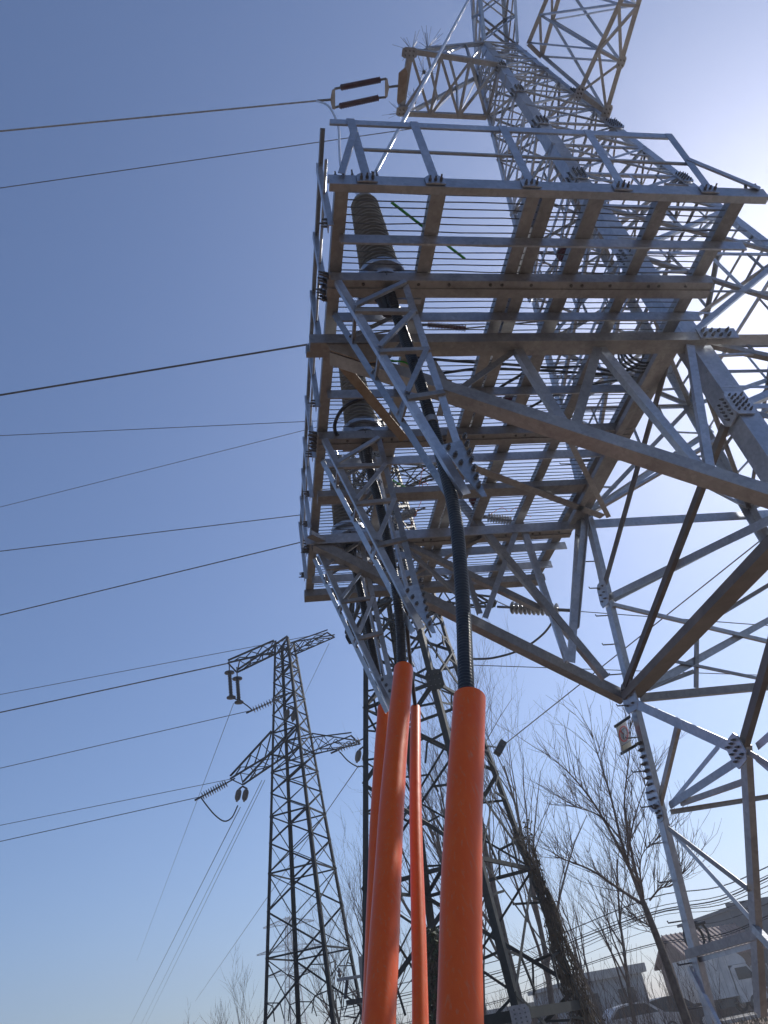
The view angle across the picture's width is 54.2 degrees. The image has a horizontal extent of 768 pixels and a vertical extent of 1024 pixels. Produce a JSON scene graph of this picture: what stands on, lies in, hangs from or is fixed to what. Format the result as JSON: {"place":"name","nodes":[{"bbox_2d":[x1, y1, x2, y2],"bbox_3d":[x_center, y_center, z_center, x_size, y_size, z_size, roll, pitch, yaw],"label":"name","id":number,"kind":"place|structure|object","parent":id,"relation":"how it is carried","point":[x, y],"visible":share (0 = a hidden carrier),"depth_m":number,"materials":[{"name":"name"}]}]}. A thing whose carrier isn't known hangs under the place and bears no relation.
{"place":"outdoors","nodes":[
{"label":"outdoors","id":0,"kind":"place"},
{"bbox_2d":[257,916,321,1023],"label":"lattice tower","id":1,"kind":"structure","parent":0,"point":[287,956],"depth_m":145.57,"materials":[{"name":"metal"}]},
{"bbox_2d":[0,0,767,1023],"label":"sky","id":2,"kind":"structure","parent":0,"point":[134,270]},
{"bbox_2d":[486,1002,537,1023],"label":"house","id":3,"kind":"structure","parent":0,"point":[531,1004],"depth_m":48.06,"materials":[{"name":"brick"}]},
{"bbox_2d":[336,891,767,1021],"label":"street cable","id":4,"kind":"object","parent":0,"point":[607,936],"visible":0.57,"depth_m":24.43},
{"bbox_2d":[337,866,767,997],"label":"street cable","id":5,"kind":"object","parent":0,"point":[612,912],"visible":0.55,"depth_m":24.38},
{"bbox_2d":[338,877,767,1010],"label":"street cable","id":6,"kind":"object","parent":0,"point":[612,926],"visible":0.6,"depth_m":24.15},
{"bbox_2d":[339,875,767,1007],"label":"street cable","id":7,"kind":"object","parent":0,"point":[611,923],"visible":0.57,"depth_m":24.27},
{"bbox_2d":[339,880,767,1013],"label":"street cable","id":8,"kind":"object","parent":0,"point":[616,927],"visible":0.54,"depth_m":24.25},
{"bbox_2d":[341,885,767,1016],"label":"street cable","id":9,"kind":"object","parent":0,"point":[609,932],"visible":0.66,"depth_m":24.49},
{"bbox_2d":[399,903,767,1014],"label":"street cable","id":10,"kind":"object","parent":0,"point":[625,938],"visible":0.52,"depth_m":24.54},
{"bbox_2d":[683,926,704,946],"bbox_3d":[9.325,12.802,22.562,0.630,0.752,0.120,-3,-36,-11],"label":"cable coil","id":11,"kind":"object","parent":10,"relation":"hanging from","point":[699,930],"visible":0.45,"depth_m":22.58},
{"bbox_2d":[694,921,710,942],"bbox_3d":[9.480,12.721,22.545,0.630,0.752,0.120,-3,-36,-11],"label":"cable coil","id":12,"kind":"object","parent":10,"relation":"hanging from","point":[705,928],"visible":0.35,"depth_m":22.63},
{"bbox_2d":[527,962,648,1023],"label":"house","id":13,"kind":"structure","parent":0,"point":[602,976],"depth_m":42.99,"materials":[{"name":"concrete"}]},
{"bbox_2d":[583,991,603,1020],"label":"window","id":14,"kind":"structure","parent":13,"relation":"in","point":[596,997],"depth_m":42.33,"materials":[{"name":"grey glass"}]},
{"bbox_2d":[616,985,639,1004],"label":"window","id":15,"kind":"structure","parent":13,"relation":"in","point":[625,987],"depth_m":42.73,"materials":[{"name":"grey glass"}]},
{"bbox_2d":[411,918,767,1023],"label":"street cable","id":16,"kind":"object","parent":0,"point":[635,950],"visible":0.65,"depth_m":24.08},
{"bbox_2d":[654,923,767,1015],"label":"house","id":17,"kind":"structure","parent":0,"point":[680,948],"depth_m":52.26,"materials":[{"name":"brick"}]},
{"bbox_2d":[750,963,767,987],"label":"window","id":18,"kind":"structure","parent":17,"relation":"in","point":[766,970],"depth_m":49.97,"materials":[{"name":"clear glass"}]},
{"bbox_2d":[677,897,767,965],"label":"house","id":19,"kind":"structure","parent":0,"point":[728,913],"depth_m":54.60,"materials":[{"name":"stone"}]},
{"bbox_2d":[719,1009,767,1019],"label":"road","id":20,"kind":"structure","parent":0,"point":[736,1016],"depth_m":42.66,"materials":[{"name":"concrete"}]},
{"bbox_2d":[721,1008,767,1023],"bbox_3d":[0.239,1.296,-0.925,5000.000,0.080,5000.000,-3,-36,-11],"label":"ground","id":21,"kind":"structure","parent":0,"point":[762,1022],"depth_m":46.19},
{"bbox_2d":[199,997,230,1023],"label":"sapling","id":22,"kind":"object","parent":21,"relation":"on","point":[218,1012],"visible":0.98,"depth_m":26.11,"materials":[{"name":"brown plant"}]},
{"bbox_2d":[214,943,288,1023],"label":"sapling","id":23,"kind":"object","parent":21,"relation":"on","point":[241,1008],"visible":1,"depth_m":25.11,"materials":[{"name":"brown plant"}]},
{"bbox_2d":[227,629,361,1023],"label":"lattice tower","id":24,"kind":"structure","parent":21,"relation":"on","point":[302,765],"depth_m":30.16,"materials":[{"name":"metal"}]},
{"bbox_2d":[0,663,227,712],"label":"wire","id":25,"kind":"object","parent":24,"relation":"attached to","point":[113,687],"visible":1,"depth_m":34.56,"materials":[{"name":"metal"}]},
{"bbox_2d":[0,779,229,825],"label":"wire","id":26,"kind":"object","parent":24,"relation":"attached to","point":[114,802],"visible":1,"depth_m":33.17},
{"bbox_2d":[0,633,323,694],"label":"wire","id":27,"kind":"object","parent":24,"relation":"attached to","point":[159,664],"visible":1,"depth_m":33.42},
{"bbox_2d":[141,780,261,1023],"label":"wire","id":28,"kind":"object","parent":24,"relation":"attached to","point":[217,869],"visible":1,"depth_m":40.09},
{"bbox_2d":[151,780,264,1012],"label":"wire","id":29,"kind":"object","parent":24,"relation":"attached to","point":[216,879],"visible":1,"depth_m":41.94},
{"bbox_2d":[194,778,234,800],"bbox_3d":[-6.681,10.970,29.677,1.598,0.760,0.314,-1,-36,-13],"label":"insulator string","id":30,"kind":"object","parent":24,"relation":"attached to","point":[214,789],"visible":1,"depth_m":29.59,"materials":[{"name":"ceramic"}]},
{"bbox_2d":[0,797,197,841],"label":"wire","id":31,"kind":"object","parent":30,"relation":"attached to","point":[98,819],"visible":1,"depth_m":29.57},
{"bbox_2d":[201,798,237,821],"bbox_3d":[-6.422,11.571,29.279,1.458,1.041,0.064,-1,-36,-13],"label":"jumper wire","id":32,"kind":"object","parent":30,"relation":"hanging from","point":[216,815],"visible":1,"depth_m":29.16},
{"bbox_2d":[224,661,235,699],"bbox_3d":[-6.733,7.328,32.787,0.452,1.759,0.433,-3,-36,-11],"label":"hanging insulator","id":33,"kind":"object","parent":24,"relation":"hanging from","point":[230,673],"visible":1,"depth_m":32.67,"materials":[{"name":"black paint"}]},
{"bbox_2d":[232,667,243,704],"bbox_3d":[-6.375,7.541,32.693,0.447,1.694,0.433,-3,-36,-11],"label":"hanging insulator","id":34,"kind":"object","parent":24,"relation":"hanging from","point":[237,679],"visible":0.99,"depth_m":32.60,"materials":[{"name":"black paint"}]},
{"bbox_2d":[138,703,233,956],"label":"wire","id":35,"kind":"object","parent":34,"relation":"hanging from","point":[198,796],"visible":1,"depth_m":42.10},
{"bbox_2d":[235,785,248,801],"bbox_3d":[-5.639,11.170,29.735,0.561,0.648,0.242,-3,-36,-11],"label":"hanging insulator","id":36,"kind":"object","parent":24,"relation":"hanging from","point":[238,793],"visible":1,"depth_m":29.65,"materials":[{"name":"black paint"}]},
{"bbox_2d":[142,807,240,1001],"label":"wire","id":37,"kind":"object","parent":36,"relation":"hanging from","point":[194,897],"visible":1,"depth_m":42.61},
{"bbox_2d":[246,694,286,713],"bbox_3d":[-4.989,8.181,31.980,1.805,0.628,0.296,-6,-35,-6],"label":"insulator string","id":38,"kind":"object","parent":24,"relation":"attached to","point":[267,703],"visible":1,"depth_m":31.89,"materials":[{"name":"black paint"}]},
{"bbox_2d":[2,710,249,767],"bbox_3d":[-13.873,10.389,32.163,17.106,0.361,0.030,-13,-35,3],"label":"wire","id":39,"kind":"object","parent":38,"relation":"attached to","point":[124,739],"visible":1,"depth_m":32.03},
{"bbox_2d":[196,765,358,999],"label":"wire","id":40,"kind":"object","parent":24,"relation":"attached to","point":[289,865],"visible":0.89,"depth_m":42.09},
{"bbox_2d":[284,706,294,721],"bbox_3d":[-4.107,8.859,32.892,0.610,0.752,0.251,-3,-36,-11],"label":"hanging insulator","id":41,"kind":"object","parent":24,"relation":"hanging from","point":[287,713],"visible":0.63,"depth_m":32.79,"materials":[{"name":"black paint"}]},
{"bbox_2d":[330,737,362,753],"bbox_3d":[-1.432,9.669,31.118,1.638,0.510,0.297,-10,-35,0],"label":"insulator string","id":42,"kind":"object","parent":24,"relation":"attached to","point":[343,747],"visible":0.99,"depth_m":31.03,"materials":[{"name":"black paint"}]},
{"bbox_2d":[355,746,368,762],"bbox_3d":[-0.891,9.693,29.934,0.587,0.664,0.236,-8,-35,-4],"label":"hanging insulator","id":43,"kind":"object","parent":24,"relation":"hanging from","point":[358,756],"visible":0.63,"depth_m":29.85,"materials":[{"name":"black paint"}]},
{"bbox_2d":[273,882,360,1023],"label":"bare tree","id":44,"kind":"object","parent":21,"relation":"on","point":[333,984],"visible":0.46,"depth_m":28.86,"materials":[{"name":"brown plant"}]},
{"bbox_2d":[337,956,361,1018],"bbox_3d":[-0.373,14.946,21.273,1.600,4.100,0.320,-3,-36,-11],"label":"utility pole","id":45,"kind":"object","parent":21,"relation":"on","point":[353,1001],"visible":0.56,"depth_m":21.94,"materials":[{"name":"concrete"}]},
{"bbox_2d":[402,915,767,1023],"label":"street cable","id":46,"kind":"object","parent":45,"relation":"attached to","point":[632,949],"visible":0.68,"depth_m":24.07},
{"bbox_2d":[296,808,426,1007],"bbox_3d":[-0.599,15.275,26.056,4.510,8.848,4.886,-26,-38,21],"label":"bare tree","id":47,"kind":"object","parent":21,"relation":"on","point":[359,914],"visible":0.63,"depth_m":26.15,"materials":[{"name":"brown plant"}]},
{"bbox_2d":[361,703,388,1023],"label":"orange pipe","id":48,"kind":"object","parent":21,"relation":"on","point":[381,731],"visible":0.47,"depth_m":8.53,"materials":[{"name":"plastic"}]},
{"bbox_2d":[363,661,412,1023],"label":"orange pipe","id":49,"kind":"object","parent":21,"relation":"on","point":[380,1002],"visible":1,"depth_m":5.40,"materials":[{"name":"plastic"}]},
{"bbox_2d":[409,704,428,1023],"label":"orange pipe","id":50,"kind":"object","parent":21,"relation":"on","point":[420,1012],"visible":1,"depth_m":8.02,"materials":[{"name":"plastic"}]},
{"bbox_2d":[404,606,416,704],"bbox_3d":[0.388,2.184,10.486,0.090,0.992,2.270,-8,-35,-3],"label":"earth cable","id":51,"kind":"object","parent":50,"relation":"attached to","point":[408,647],"visible":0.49,"depth_m":10.44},
{"bbox_2d":[353,692,505,1014],"bbox_3d":[2.405,12.680,26.514,4.777,12.669,7.991,-21,-36,14],"label":"bare tree","id":52,"kind":"object","parent":21,"relation":"on","point":[439,844],"visible":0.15,"depth_m":26.28,"materials":[{"name":"brown plant"}]},
{"bbox_2d":[426,927,438,1023],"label":"climbing vine","id":53,"kind":"object","parent":21,"relation":"on","point":[432,956],"visible":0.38,"depth_m":13.06,"materials":[{"name":"brown plant"}]},
{"bbox_2d":[345,593,522,1003],"bbox_3d":[1.927,9.898,26.928,6.185,17.774,8.525,-3,-36,-11],"label":"bare tree","id":54,"kind":"object","parent":21,"relation":"on","point":[493,883],"visible":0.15,"depth_m":25.36,"materials":[{"name":"brown plant"}]},
{"bbox_2d":[343,595,553,926],"bbox_3d":[2.362,9.878,24.744,6.526,15.165,6.867,23,-47,-38],"label":"bare tree","id":55,"kind":"object","parent":21,"relation":"on","point":[432,836],"visible":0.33,"depth_m":24.84,"materials":[{"name":"brown plant"}]},
{"bbox_2d":[436,687,485,1023],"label":"orange pipe","id":56,"kind":"object","parent":21,"relation":"on","point":[460,983],"visible":1,"depth_m":3.62,"materials":[{"name":"plastic"}]},
{"bbox_2d":[345,412,587,1023],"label":"lattice tower","id":57,"kind":"structure","parent":21,"relation":"on","point":[518,1012],"depth_m":17.95,"materials":[{"name":"metal"}]},
{"bbox_2d":[0,511,326,551],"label":"wire","id":58,"kind":"object","parent":57,"relation":"attached to","point":[150,533],"visible":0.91,"depth_m":23.85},
{"bbox_2d":[1,420,343,506],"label":"wire","id":59,"kind":"object","parent":57,"relation":"attached to","point":[164,465],"visible":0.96,"depth_m":25.88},
{"bbox_2d":[388,507,424,522],"bbox_3d":[0.594,0.096,21.054,1.337,0.666,0.254,3,-37,-18],"label":"insulator string","id":60,"kind":"object","parent":57,"relation":"attached to","point":[413,510],"visible":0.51,"depth_m":21.03,"materials":[{"name":"black paint"}]},
{"bbox_2d":[0,542,299,615],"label":"wire","id":61,"kind":"object","parent":60,"relation":"attached to","point":[150,578],"visible":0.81,"depth_m":21.13,"materials":[{"name":"metal"}]},
{"bbox_2d":[488,739,506,756],"bbox_3d":[2.595,5.731,18.091,0.348,1.035,2.634,-8,-35,-4],"label":"stay weight","id":62,"kind":"object","parent":57,"relation":"attached to","point":[499,749],"visible":0.97,"depth_m":16.85,"materials":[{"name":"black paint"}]},
{"bbox_2d":[502,541,758,745],"bbox_3d":[4.528,2.646,14.285,0.021,0.730,8.391,11,-40,-27],"label":"wire","id":63,"kind":"object","parent":62,"relation":"attached to","point":[640,635],"visible":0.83,"depth_m":13.63,"materials":[{"name":"metal"}]},
{"bbox_2d":[483,513,522,523],"bbox_3d":[3.155,0.194,20.340,1.312,0.371,0.256,-1,-36,-14],"label":"insulator string","id":64,"kind":"object","parent":57,"relation":"attached to","point":[494,517],"visible":0.66,"depth_m":20.28,"materials":[{"name":"black paint"}]},
{"bbox_2d":[497,601,569,615],"bbox_3d":[3.563,2.312,17.939,1.724,0.863,0.319,-26,-38,21],"label":"insulator string","id":65,"kind":"object","parent":57,"relation":"attached to","point":[515,607],"visible":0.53,"depth_m":17.99,"materials":[{"name":"black paint"}]},
{"bbox_2d":[473,623,550,659],"bbox_3d":[3.149,3.070,17.847,2.299,0.488,0.353,-23,-37,17],"label":"jumper wire","id":66,"kind":"object","parent":65,"relation":"hanging from","point":[532,642],"visible":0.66,"depth_m":17.86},
{"bbox_2d":[581,611,767,625],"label":"wire","id":67,"kind":"object","parent":65,"relation":"attached to","point":[686,619],"visible":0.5,"depth_m":16.40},
{"bbox_2d":[510,819,605,1023],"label":"climbing vine","id":68,"kind":"object","parent":57,"relation":"attached to","point":[551,911],"visible":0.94,"depth_m":16.83,"materials":[{"name":"brown plant"}]},
{"bbox_2d":[474,665,753,674],"bbox_3d":[5.977,3.785,17.890,7.666,1.409,0.020,-6,-35,-6],"label":"wire","id":69,"kind":"object","parent":57,"relation":"attached to","point":[587,669],"visible":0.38,"depth_m":17.89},
{"bbox_2d":[420,628,595,1023],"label":"bare tree","id":70,"kind":"object","parent":21,"relation":"on","point":[535,908],"visible":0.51,"depth_m":29.85,"materials":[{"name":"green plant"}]},
{"bbox_2d":[297,930,767,1023],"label":"scrub","id":71,"kind":"object","parent":21,"relation":"on","point":[633,1001],"visible":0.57,"depth_m":20.98,"materials":[{"name":"plant"}]},
{"bbox_2d":[487,791,604,1023],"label":"bare tree","id":72,"kind":"object","parent":21,"relation":"on","point":[573,946],"visible":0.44,"depth_m":31.10,"materials":[{"name":"brown plant"}]},
{"bbox_2d":[396,0,767,1023],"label":"lattice tower","id":73,"kind":"structure","parent":21,"relation":"on","point":[734,408],"depth_m":10.43,"materials":[{"name":"metal"}]},
{"bbox_2d":[0,129,409,187],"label":"wire","id":74,"kind":"object","parent":73,"relation":"attached to","point":[193,160],"visible":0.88,"depth_m":15.23,"materials":[{"name":"metal"}]},
{"bbox_2d":[0,410,547,435],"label":"wire","id":75,"kind":"object","parent":73,"relation":"attached to","point":[182,427],"visible":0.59,"depth_m":11.14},
{"bbox_2d":[317,77,397,108],"bbox_3d":[-0.525,-8.335,14.931,1.677,0.380,0.476,-6,-35,-6],"label":"insulator string","id":76,"kind":"object","parent":73,"relation":"attached to","point":[356,84],"visible":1,"depth_m":14.90,"materials":[{"name":"black rubber"}]},
{"bbox_2d":[0,100,315,131],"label":"wire","id":77,"kind":"object","parent":76,"relation":"attached to","point":[156,116],"visible":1,"depth_m":14.38,"materials":[{"name":"metal"}]},
{"bbox_2d":[316,100,358,194],"bbox_3d":[-0.660,-5.799,11.546,0.307,7.618,2.618,-8,-35,-4],"label":"jumper wire","id":78,"kind":"object","parent":76,"relation":"hanging from","point":[338,127],"visible":0.66,"depth_m":13.17,"materials":[{"name":"metal"}]},
{"bbox_2d":[418,56,433,81],"bbox_3d":[0.806,-9.013,15.360,0.560,0.373,0.420,17,-43,-33],"label":"bird spike","id":79,"kind":"object","parent":73,"relation":"attached to","point":[423,71],"visible":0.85,"depth_m":15.21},
{"bbox_2d":[419,26,442,63],"bbox_3d":[0.861,-9.369,15.068,0.583,0.394,0.723,-3,-36,-11],"label":"bird spike","id":80,"kind":"object","parent":73,"relation":"attached to","point":[426,40],"visible":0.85,"depth_m":14.88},
{"bbox_2d":[422,322,535,331],"bbox_3d":[1.667,-3.213,12.828,2.171,0.402,0.146,-1,-36,-13],"label":"insulator string","id":81,"kind":"object","parent":73,"relation":"attached to","point":[452,327],"visible":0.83,"depth_m":12.61,"materials":[{"name":"grey rubber"}]},
{"bbox_2d":[0,331,388,395],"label":"wire","id":82,"kind":"object","parent":81,"relation":"attached to","point":[162,368],"visible":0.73,"depth_m":12.33,"materials":[{"name":"metal"}]},
{"bbox_2d":[298,118,767,703],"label":"cable platform","id":83,"kind":"structure","parent":73,"relation":"attached to","point":[508,288],"depth_m":7.97,"materials":[{"name":"metal"}]},
{"bbox_2d":[329,450,376,556],"bbox_3d":[-0.546,-0.173,11.483,0.650,2.062,0.499,-3,-36,-11],"label":"cable termination","id":84,"kind":"object","parent":83,"relation":"attached to","point":[338,521],"visible":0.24,"depth_m":11.10,"materials":[{"name":"rubber"}]},
{"bbox_2d":[345,544,384,703],"bbox_3d":[-0.201,1.678,10.410,0.181,2.610,0.715,-16,-35,8],"label":"power cable","id":85,"kind":"object","parent":84,"relation":"attached to","point":[367,625],"visible":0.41,"depth_m":10.26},
{"bbox_2d":[313,542,393,713],"bbox_3d":[-0.403,1.597,10.224,0.887,2.700,0.531,-3,-36,-11],"label":"cable bracket","id":86,"kind":"object","parent":83,"relation":"attached to","point":[384,683],"visible":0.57,"depth_m":10.26,"materials":[{"name":"metal"}]},
{"bbox_2d":[339,369,393,462],"bbox_3d":[-0.285,-1.462,9.744,0.650,2.062,0.499,-3,-36,-11],"label":"cable termination","id":87,"kind":"object","parent":83,"relation":"attached to","point":[360,428],"visible":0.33,"depth_m":9.36,"materials":[{"name":"ceramic"}]},
{"bbox_2d":[333,399,364,435],"bbox_3d":[-0.354,-1.165,8.815,0.362,0.054,0.879,13,-41,-30],"label":"cable","id":88,"kind":"object","parent":87,"relation":"attached to","point":[345,406],"visible":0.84,"depth_m":8.74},
{"bbox_2d":[361,442,406,662],"bbox_3d":[0.010,0.520,8.345,0.224,3.176,0.384,-3,-36,-11],"label":"power cable","id":89,"kind":"object","parent":87,"relation":"attached to","point":[401,654],"visible":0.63,"depth_m":8.24,"materials":[{"name":"rubber"}]},
{"bbox_2d":[321,435,435,634],"bbox_3d":[-0.135,0.272,8.438,0.887,2.700,0.531,-3,-36,-11],"label":"cable bracket","id":90,"kind":"object","parent":83,"relation":"attached to","point":[414,601],"visible":1,"depth_m":8.49,"materials":[{"name":"metal"}]},
{"bbox_2d":[351,193,421,317],"bbox_3d":[-0.032,-2.810,7.923,0.650,2.062,0.499,-3,-36,-11],"label":"cable termination","id":91,"kind":"object","parent":83,"relation":"attached to","point":[381,302],"visible":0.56,"depth_m":7.67,"materials":[{"name":"grey ceramic"}]},
{"bbox_2d":[385,286,474,688],"bbox_3d":[0.330,-0.361,5.947,0.172,4.616,0.646,-31,-40,27],"label":"power cable","id":92,"kind":"object","parent":91,"relation":"attached to","point":[465,670],"visible":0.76,"depth_m":5.60,"materials":[{"name":"rubber"}]},
{"bbox_2d":[425,414,437,421],"bbox_3d":[0.408,-0.787,6.489,0.117,0.064,0.115,-3,-36,-11],"label":"cable clamp","id":93,"kind":"object","parent":92,"relation":"attached to","point":[428,417],"visible":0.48,"depth_m":6.45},
{"bbox_2d":[332,279,486,498],"bbox_3d":[0.136,-1.064,6.635,0.887,2.700,0.531,-3,-36,-11],"label":"cable bracket","id":94,"kind":"object","parent":83,"relation":"attached to","point":[457,452],"visible":0.98,"depth_m":6.65,"materials":[{"name":"metal"}]},
{"bbox_2d":[391,202,465,258],"bbox_3d":[0.436,-2.696,7.212,0.957,0.128,0.028,21,-46,-36],"label":"green rod","id":95,"kind":"object","parent":83,"relation":"on","point":[421,225],"visible":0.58,"depth_m":7.10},
{"bbox_2d":[499,372,521,386],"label":"cable","id":96,"kind":"object","parent":83,"relation":"on","point":[510,381],"visible":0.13,"depth_m":9.05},
{"bbox_2d":[417,354,644,372],"bbox_3d":[1.589,-1.741,8.804,3.149,0.042,0.310,-2,-36,-12],"label":"cable","id":97,"kind":"object","parent":83,"relation":"on","point":[550,367],"visible":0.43,"depth_m":8.92,"materials":[{"name":"rubber"}]},
{"bbox_2d":[443,367,632,376],"bbox_3d":[1.913,-1.669,9.024,2.548,0.042,0.190,-2,-36,-11],"label":"cable","id":98,"kind":"object","parent":83,"relation":"on","point":[554,371],"visible":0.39,"depth_m":8.99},
{"bbox_2d":[556,248,577,271],"bbox_3d":[1.933,-2.641,7.876,0.179,0.390,0.179,-3,-36,-11],"label":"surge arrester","id":99,"kind":"object","parent":83,"relation":"on","point":[560,251],"visible":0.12,"depth_m":7.89,"materials":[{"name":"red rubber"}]},
{"bbox_2d":[529,379,617,406],"bbox_3d":[2.299,-1.457,9.403,1.736,0.042,0.198,-16,-36,9],"label":"cable","id":100,"kind":"object","parent":83,"relation":"on","point":[538,402],"visible":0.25,"depth_m":9.31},
{"bbox_2d":[617,354,649,372],"bbox_3d":[3.068,-1.901,9.092,0.423,0.463,0.178,-3,-36,-11],"label":"cable coil","id":101,"kind":"object","parent":83,"relation":"hanging from","point":[631,361],"visible":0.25,"depth_m":8.98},
{"bbox_2d":[614,715,636,754],"bbox_3d":[3.134,2.882,9.688,0.142,0.550,0.495,-32,-41,28],"label":"warning sign","id":102,"kind":"object","parent":73,"relation":"attached to","point":[621,727],"visible":1,"depth_m":9.68,"materials":[{"name":"white metal"}]},
{"bbox_2d":[534,761,646,1023],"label":"bare tree","id":103,"kind":"object","parent":21,"relation":"on","point":[626,975],"visible":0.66,"depth_m":26.08,"materials":[{"name":"brown plant"}]},
{"bbox_2d":[486,685,721,1023],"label":"bare tree","id":104,"kind":"object","parent":21,"relation":"on","point":[666,962],"visible":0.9,"depth_m":17.06,"materials":[{"name":"brown plant"}]},
{"bbox_2d":[602,1001,680,1023],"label":"parked car","id":105,"kind":"object","parent":21,"relation":"on","point":[654,1009],"visible":0.3,"depth_m":36.18,"materials":[{"name":"silver metal"}]},
{"bbox_2d":[649,996,720,1023],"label":"parked car","id":106,"kind":"object","parent":21,"relation":"on","point":[701,1021],"visible":0.27,"depth_m":37.15,"materials":[{"name":"black paint"}]},
{"bbox_2d":[672,953,767,1011],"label":"box truck","id":107,"kind":"object","parent":21,"relation":"on","point":[729,969],"visible":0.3,"depth_m":46.86,"materials":[{"name":"white paint"}]},
{"bbox_2d":[723,1012,767,1023],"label":"kerb","id":108,"kind":"structure","parent":21,"relation":"on","point":[736,1019],"depth_m":37.70,"materials":[{"name":"concrete"}]},
{"bbox_3d":[-0.129,-3.552,8.123,0.163,0.249,0.065,-3,-36,-11],"label":"lead clamp","id":109,"kind":"object","parent":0,"visible":0},
{"bbox_2d":[374,0,469,174],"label":"lead wire","id":110,"kind":"object","parent":109,"relation":"attached to","point":[384,155],"visible":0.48,"depth_m":9.60,"materials":[{"name":"metal"}]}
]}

